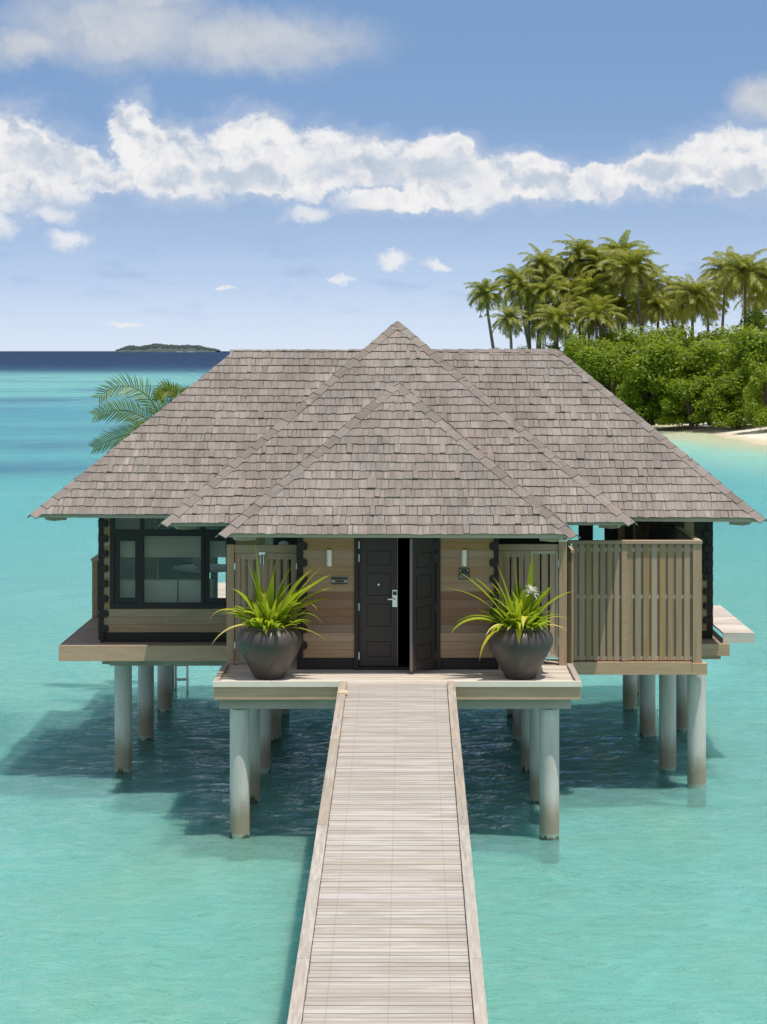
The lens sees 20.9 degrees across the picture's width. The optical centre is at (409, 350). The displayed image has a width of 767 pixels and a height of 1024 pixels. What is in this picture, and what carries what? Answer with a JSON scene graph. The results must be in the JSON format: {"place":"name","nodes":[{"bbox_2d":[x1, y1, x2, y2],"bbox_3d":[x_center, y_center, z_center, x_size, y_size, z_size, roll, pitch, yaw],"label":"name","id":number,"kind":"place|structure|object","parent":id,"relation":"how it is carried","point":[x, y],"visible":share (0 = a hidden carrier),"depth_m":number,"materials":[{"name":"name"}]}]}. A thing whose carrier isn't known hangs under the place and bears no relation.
{"place":"outdoors","nodes":[
{"label":"outdoors","id":0,"kind":"place"},
{"bbox_2d":[115,346,215,351],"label":"island","id":1,"kind":"structure","parent":0,"point":[158,349],"depth_m":13834.43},
{"bbox_2d":[115,343,219,351],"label":"island trees","id":2,"kind":"object","parent":1,"relation":"on","point":[157,345],"visible":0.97,"depth_m":13888.92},
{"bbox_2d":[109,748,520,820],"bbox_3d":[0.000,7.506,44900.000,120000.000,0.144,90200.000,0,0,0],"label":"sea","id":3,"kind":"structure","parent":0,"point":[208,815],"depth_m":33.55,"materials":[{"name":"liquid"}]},
{"bbox_2d":[287,681,487,1023],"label":"wooden walkway","id":4,"kind":"structure","parent":3,"relation":"in","point":[390,931],"depth_m":22.52,"materials":[{"name":"wood"}]},
{"bbox_2d":[27,321,766,863],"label":"overwater villa","id":5,"kind":"object","parent":3,"relation":"in","point":[397,467],"visible":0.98,"depth_m":35.95,"materials":[{"name":"grey wood"}]},
{"bbox_2d":[91,554,97,617],"bbox_3d":[-5.773,4.556,42.990,0.690,1.130,6.020,0,0,0],"label":"balustrade","id":6,"kind":"object","parent":5,"relation":"on","point":[94,559],"visible":0.06,"depth_m":40.00,"materials":[{"name":"brown wood"}]},
{"bbox_2d":[87,372,181,454],"bbox_3d":[-5.711,2.774,45.825,2.699,4.705,2.152,0,0,21],"label":"young palm","id":7,"kind":"object","parent":5,"relation":"on","point":[139,421],"visible":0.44,"depth_m":45.62,"materials":[{"name":"green plant"}]},
{"bbox_2d":[144,518,157,578],"bbox_3d":[-5.174,4.112,41.500,0.311,1.825,0.058,0,0,0],"label":"curtain","id":8,"kind":"object","parent":5,"relation":"hanging from","point":[150,567],"visible":0.29,"depth_m":41.50,"materials":[{"name":"grey fabric"}]},
{"bbox_2d":[116,579,213,608],"bbox_3d":[-4.358,4.557,37.400,1.727,0.974,0.900,0,0,0],"label":"sofa","id":9,"kind":"object","parent":5,"relation":"on","point":[160,590],"visible":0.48,"depth_m":36.96,"materials":[{"name":"grey fabric"}]},
{"bbox_2d":[150,378,187,402],"bbox_3d":[-5.193,2.853,45.999,1.312,4.547,0.605,0,0,10],"label":"young palm","id":10,"kind":"object","parent":5,"relation":"on","point":[172,391],"visible":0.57,"depth_m":45.97,"materials":[{"name":"green plant"}]},
{"bbox_2d":[110,518,234,607],"bbox_3d":[-4.164,3.707,36.634,2.196,1.614,0.132,0,0,0],"label":"window","id":11,"kind":"structure","parent":5,"relation":"in","point":[116,536],"depth_m":36.57,"materials":[{"name":"black wood"}]},
{"bbox_2d":[120,536,225,556],"bbox_3d":[-4.164,3.457,36.827,1.996,0.380,0.066,0,0,0],"label":"roman blind","id":12,"kind":"object","parent":5,"relation":"attached to","point":[172,546],"visible":0.75,"depth_m":36.83,"materials":[{"name":"grey fabric"}]},
{"bbox_2d":[175,666,188,702],"bbox_3d":[-5.049,6.149,46.200,0.342,3.903,0.360,0,0,0],"label":"pool ladder","id":13,"kind":"object","parent":5,"relation":"attached to","point":[186,679],"visible":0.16,"depth_m":46.05,"materials":[{"name":"metal"}]},
{"bbox_2d":[172,564,225,572],"bbox_3d":[-3.852,4.566,39.400,1.280,0.955,1.280,0,0,0],"label":"table","id":14,"kind":"object","parent":5,"relation":"on","point":[195,569],"visible":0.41,"depth_m":39.14,"materials":[{"name":"black wood"}]},
{"bbox_2d":[190,557,212,567],"bbox_3d":[-3.911,3.978,39.200,0.430,0.220,0.430,0,0,0],"label":"bowl","id":15,"kind":"object","parent":14,"relation":"on","point":[196,561],"visible":0.48,"depth_m":39.05,"materials":[{"name":"grey"}]},
{"bbox_2d":[227,544,296,664],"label":"wooden gate","id":16,"kind":"structure","parent":5,"relation":"attached to","point":[238,556],"depth_m":33.76,"materials":[{"name":"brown wood"}]},
{"bbox_2d":[236,625,301,679],"bbox_3d":[-2.180,4.679,32.420,1.024,0.815,1.024,0,0,0],"label":"plant pot","id":17,"kind":"object","parent":5,"relation":"on","point":[271,654],"visible":0.87,"depth_m":32.07,"materials":[{"name":"ceramic"}]},
{"bbox_2d":[211,546,329,643],"bbox_3d":[-2.135,3.760,32.343,1.816,1.583,1.333,0,0,19],"label":"spider lily","id":18,"kind":"object","parent":17,"relation":"in","point":[268,610],"visible":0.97,"depth_m":32.29,"materials":[{"name":"green plant"}]},
{"bbox_2d":[278,541,288,544],"bbox_3d":[-2.091,3.252,34.615,0.200,0.200,0.039,0,0,0],"label":"round dish","id":19,"kind":"object","parent":5,"relation":"attached to","point":[283,543],"visible":0.38,"depth_m":34.60,"materials":[{"name":"grey"}]},
{"bbox_2d":[274,537,296,599],"bbox_3d":[-2.177,4.013,36.555,0.406,2.225,0.050,0,0,0],"label":"side door","id":20,"kind":"structure","parent":5,"relation":"in","point":[291,540],"depth_m":36.53,"materials":[{"name":"black wood"}]},
{"bbox_2d":[327,550,331,565],"bbox_3d":[-1.278,3.302,33.201,0.090,0.258,0.066,0,0,0],"label":"wall lamp","id":21,"kind":"object","parent":5,"relation":"attached to","point":[329,557],"visible":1,"depth_m":33.18,"materials":[{"name":"white glass"}]},
{"bbox_2d":[331,577,347,583],"bbox_3d":[-1.115,3.666,33.221,0.256,0.107,0.024,0,0,0],"label":"name plaque","id":22,"kind":"object","parent":5,"relation":"attached to","point":[339,580],"visible":1,"depth_m":33.22,"materials":[{"name":"silver metal"}]},
{"bbox_2d":[359,538,397,665],"bbox_3d":[-0.503,3.997,33.282,0.637,2.085,0.126,0,0,0],"label":"door","id":23,"kind":"structure","parent":5,"relation":"in","point":[378,557],"depth_m":33.30,"materials":[{"name":"black wood"}]},
{"bbox_2d":[410,538,435,670],"bbox_3d":[0.217,3.998,32.996,0.048,2.085,0.625,0,0,38],"label":"door","id":24,"kind":"structure","parent":5,"relation":"in","point":[422,550],"depth_m":32.95,"materials":[{"name":"black wood"}]},
{"bbox_2d":[459,568,468,578],"bbox_3d":[0.872,3.558,33.217,0.170,0.174,0.032,0,0,0],"label":"number plaque","id":25,"kind":"object","parent":5,"relation":"attached to","point":[464,571],"visible":0.97,"depth_m":33.22,"materials":[{"name":"metal"}]},
{"bbox_2d":[461,550,466,565],"bbox_3d":[0.875,3.302,33.201,0.090,0.258,0.066,0,0,0],"label":"wall lamp","id":26,"kind":"object","parent":5,"relation":"attached to","point":[463,557],"visible":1,"depth_m":33.18,"materials":[{"name":"white glass"}]},
{"bbox_2d":[488,626,552,679],"bbox_3d":[1.730,4.679,32.420,1.024,0.815,1.024,0,0,0],"label":"plant pot","id":27,"kind":"object","parent":5,"relation":"on","point":[524,658],"visible":0.77,"depth_m":32.07,"materials":[{"name":"ceramic"}]},
{"bbox_2d":[451,553,571,655],"bbox_3d":[1.592,3.891,32.308,1.691,1.711,1.371,0,0,-39],"label":"spider lily","id":28,"kind":"object","parent":27,"relation":"in","point":[521,611],"visible":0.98,"depth_m":32.29,"materials":[{"name":"green plant"}]},
{"bbox_2d":[567,527,706,674],"bbox_3d":[4.129,4.368,35.822,1.976,2.278,4.919,0,0,39],"label":"slatted fence","id":29,"kind":"object","parent":5,"relation":"on","point":[634,600],"visible":0.91,"depth_m":35.48,"materials":[{"name":"beige wood"}]},
{"bbox_2d":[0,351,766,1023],"bbox_3d":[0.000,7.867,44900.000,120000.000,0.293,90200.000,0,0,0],"label":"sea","id":30,"kind":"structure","parent":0,"point":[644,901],"depth_m":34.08,"materials":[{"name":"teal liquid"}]},
{"bbox_2d":[0,0,766,350],"label":"sky","id":31,"kind":"structure","parent":0,"point":[223,175],"materials":[{"name":"blue"}]},
{"bbox_2d":[499,539,566,664],"bbox_3d":[1.998,4.073,33.780,1.115,2.026,0.150,0,0,0],"label":"slatted screen","id":32,"kind":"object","parent":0,"point":[558,566],"depth_m":33.76,"materials":[{"name":"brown wood"}]},
{"bbox_2d":[649,419,766,453],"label":"sand beach","id":33,"kind":"structure","parent":0,"point":[748,438],"depth_m":182.98,"materials":[{"name":"beige sand"}]},
{"bbox_2d":[464,278,507,348],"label":"coconut palm","id":34,"kind":"object","parent":33,"relation":"on","point":[484,294],"visible":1,"depth_m":227.84,"materials":[{"name":"green plant"}]},
{"bbox_2d":[487,305,528,348],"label":"coconut palm","id":35,"kind":"object","parent":33,"relation":"on","point":[513,319],"visible":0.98,"depth_m":225.54,"materials":[{"name":"green plant"}]},
{"bbox_2d":[491,263,542,348],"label":"coconut palm","id":36,"kind":"object","parent":33,"relation":"on","point":[514,280],"visible":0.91,"depth_m":231.46,"materials":[{"name":"green plant"}]},
{"bbox_2d":[505,279,538,345],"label":"coconut palm","id":37,"kind":"object","parent":33,"relation":"on","point":[526,308],"visible":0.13,"depth_m":239.22,"materials":[{"name":"green plant"}]},
{"bbox_2d":[520,301,550,347],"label":"coconut palm","id":38,"kind":"object","parent":33,"relation":"on","point":[533,324],"visible":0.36,"depth_m":232.67,"materials":[{"name":"green plant"}]},
{"bbox_2d":[516,243,565,347],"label":"coconut palm","id":39,"kind":"object","parent":33,"relation":"on","point":[546,264],"visible":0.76,"depth_m":235.06,"materials":[{"name":"green plant"}]},
{"bbox_2d":[522,274,569,348],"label":"coconut palm","id":40,"kind":"object","parent":33,"relation":"on","point":[544,291],"visible":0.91,"depth_m":230.14,"materials":[{"name":"green plant"}]},
{"bbox_2d":[539,341,562,351],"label":"shrub","id":41,"kind":"object","parent":33,"relation":"on","point":[553,347],"visible":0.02,"depth_m":225.25,"materials":[{"name":"green plant"}]},
{"bbox_2d":[534,258,572,346],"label":"coconut palm","id":42,"kind":"object","parent":33,"relation":"on","point":[564,273],"visible":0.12,"depth_m":240.00,"materials":[{"name":"green plant"}]},
{"bbox_2d":[526,300,586,349],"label":"coconut palm","id":43,"kind":"object","parent":33,"relation":"on","point":[555,323],"visible":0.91,"depth_m":225.08,"materials":[{"name":"green plant"}]},
{"bbox_2d":[547,280,586,348],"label":"coconut palm","id":44,"kind":"object","parent":33,"relation":"on","point":[573,307],"visible":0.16,"depth_m":234.18,"materials":[{"name":"green plant"}]},
{"bbox_2d":[543,270,593,338],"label":"coconut palm","id":45,"kind":"object","parent":33,"relation":"on","point":[566,283],"visible":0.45,"depth_m":233.05,"materials":[{"name":"green plant"}]},
{"bbox_2d":[551,234,606,340],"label":"coconut palm","id":46,"kind":"object","parent":33,"relation":"on","point":[579,248],"visible":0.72,"depth_m":236.92,"materials":[{"name":"green plant"}]},
{"bbox_2d":[562,333,624,394],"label":"shrub","id":47,"kind":"object","parent":33,"relation":"on","point":[573,344],"visible":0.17,"depth_m":211.90,"materials":[{"name":"green plant"}]},
{"bbox_2d":[567,273,620,344],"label":"coconut palm","id":48,"kind":"object","parent":33,"relation":"on","point":[592,287],"visible":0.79,"depth_m":228.57,"materials":[{"name":"green plant"}]},
{"bbox_2d":[566,294,627,344],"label":"coconut palm","id":49,"kind":"object","parent":33,"relation":"on","point":[597,320],"visible":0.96,"depth_m":223.84,"materials":[{"name":"green plant"}]},
{"bbox_2d":[573,244,627,295],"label":"coconut palm","id":50,"kind":"object","parent":33,"relation":"on","point":[603,268],"visible":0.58,"depth_m":235.42,"materials":[{"name":"green plant"}]},
{"bbox_2d":[592,328,627,376],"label":"shrub","id":51,"kind":"object","parent":33,"relation":"on","point":[610,338],"visible":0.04,"depth_m":224.34,"materials":[{"name":"green plant"}]},
{"bbox_2d":[572,340,650,408],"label":"shrub","id":52,"kind":"object","parent":33,"relation":"on","point":[597,361],"visible":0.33,"depth_m":204.60,"materials":[{"name":"green plant"}]},
{"bbox_2d":[599,275,625,307],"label":"coconut palm","id":53,"kind":"object","parent":33,"relation":"on","point":[619,292],"visible":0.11,"depth_m":237.18,"materials":[{"name":"green plant"}]},
{"bbox_2d":[595,230,648,282],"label":"coconut palm","id":54,"kind":"object","parent":33,"relation":"on","point":[626,246],"visible":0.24,"depth_m":239.26,"materials":[{"name":"green plant"}]},
{"bbox_2d":[603,291,645,335],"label":"coconut palm","id":55,"kind":"object","parent":33,"relation":"on","point":[622,302],"visible":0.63,"depth_m":229.17,"materials":[{"name":"green plant"}]},
{"bbox_2d":[597,245,664,334],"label":"coconut palm","id":56,"kind":"object","parent":33,"relation":"on","point":[633,266],"visible":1,"depth_m":226.98,"materials":[{"name":"green plant"}]},
{"bbox_2d":[611,324,668,397],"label":"shrub","id":57,"kind":"object","parent":33,"relation":"on","point":[631,336],"visible":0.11,"depth_m":212.49,"materials":[{"name":"green plant"}]},
{"bbox_2d":[620,289,661,327],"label":"coconut palm","id":58,"kind":"object","parent":33,"relation":"on","point":[635,312],"visible":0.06,"depth_m":237.70,"materials":[{"name":"green plant"}]},
{"bbox_2d":[618,264,672,329],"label":"coconut palm","id":59,"kind":"object","parent":33,"relation":"on","point":[655,280],"visible":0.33,"depth_m":233.20,"materials":[{"name":"green plant"}]},
{"bbox_2d":[615,375,685,425],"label":"shrub","id":60,"kind":"object","parent":33,"relation":"on","point":[631,388],"visible":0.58,"depth_m":198.56,"materials":[{"name":"green plant"}]},
{"bbox_2d":[634,290,682,329],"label":"coconut palm","id":61,"kind":"object","parent":33,"relation":"on","point":[658,306],"visible":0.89,"depth_m":229.09,"materials":[{"name":"green plant"}]},
{"bbox_2d":[615,334,705,424],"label":"shrub","id":62,"kind":"object","parent":33,"relation":"on","point":[658,356],"visible":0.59,"depth_m":198.01,"materials":[{"name":"green plant"}]},
{"bbox_2d":[646,322,688,345],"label":"shrub","id":63,"kind":"object","parent":33,"relation":"on","point":[675,326],"visible":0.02,"depth_m":225.13,"materials":[{"name":"green plant"}]},
{"bbox_2d":[654,275,687,327],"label":"coconut palm","id":64,"kind":"object","parent":33,"relation":"on","point":[672,290],"visible":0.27,"depth_m":235.26,"materials":[{"name":"green plant"}]},
{"bbox_2d":[665,288,702,334],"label":"coconut palm","id":65,"kind":"object","parent":33,"relation":"on","point":[679,320],"visible":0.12,"depth_m":238.03,"materials":[{"name":"green plant"}]},
{"bbox_2d":[647,324,723,386],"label":"shrub","id":66,"kind":"object","parent":33,"relation":"on","point":[699,338],"visible":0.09,"depth_m":212.88,"materials":[{"name":"green plant"}]},
{"bbox_2d":[654,375,725,426],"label":"shrub","id":67,"kind":"object","parent":33,"relation":"on","point":[679,399],"visible":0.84,"depth_m":194.29,"materials":[{"name":"green plant"}]},
{"bbox_2d":[662,274,721,340],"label":"coconut palm","id":68,"kind":"object","parent":33,"relation":"on","point":[694,294],"visible":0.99,"depth_m":225.03,"materials":[{"name":"green plant"}]},
{"bbox_2d":[657,339,753,425],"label":"shrub","id":69,"kind":"object","parent":33,"relation":"on","point":[705,354],"visible":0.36,"depth_m":197.12,"materials":[{"name":"green plant"}]},
{"bbox_2d":[685,287,728,334],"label":"coconut palm","id":70,"kind":"object","parent":33,"relation":"on","point":[715,316],"visible":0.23,"depth_m":238.97,"materials":[{"name":"green plant"}]},
{"bbox_2d":[683,330,735,349],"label":"shrub","id":71,"kind":"object","parent":33,"relation":"on","point":[696,339],"visible":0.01,"depth_m":223.57,"materials":[{"name":"green plant"}]},
{"bbox_2d":[696,246,743,328],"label":"coconut palm","id":72,"kind":"object","parent":33,"relation":"on","point":[710,270],"visible":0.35,"depth_m":235.62,"materials":[{"name":"green plant"}]},
{"bbox_2d":[697,376,763,428],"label":"shrub","id":73,"kind":"object","parent":33,"relation":"on","point":[724,419],"visible":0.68,"depth_m":189.66,"materials":[{"name":"green plant"}]},
{"bbox_2d":[704,324,766,417],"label":"shrub","id":74,"kind":"object","parent":33,"relation":"on","point":[723,335],"visible":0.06,"depth_m":211.17,"materials":[{"name":"green plant"}]},
{"bbox_2d":[705,248,766,324],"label":"coconut palm","id":75,"kind":"object","parent":33,"relation":"on","point":[743,272],"visible":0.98,"depth_m":221.07,"materials":[{"name":"green plant"}]},
{"bbox_2d":[707,323,766,422],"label":"shrub","id":76,"kind":"object","parent":33,"relation":"on","point":[751,344],"visible":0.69,"depth_m":190.81,"materials":[{"name":"green plant"}]},
{"bbox_2d":[731,307,766,401],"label":"shrub","id":77,"kind":"object","parent":33,"relation":"on","point":[759,319],"visible":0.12,"depth_m":220.89,"materials":[{"name":"green plant"}]},
{"bbox_2d":[734,285,765,316],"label":"coconut palm","id":78,"kind":"object","parent":33,"relation":"on","point":[751,303],"visible":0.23,"depth_m":237.02,"materials":[{"name":"green plant"}]},
{"bbox_2d":[740,262,766,311],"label":"coconut palm","id":79,"kind":"object","parent":33,"relation":"on","point":[764,292],"visible":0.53,"depth_m":223.34,"materials":[{"name":"green plant"}]},
{"bbox_2d":[741,365,766,429],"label":"shrub","id":80,"kind":"object","parent":33,"relation":"on","point":[757,383],"visible":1,"depth_m":182.62,"materials":[{"name":"green plant"}]}
]}

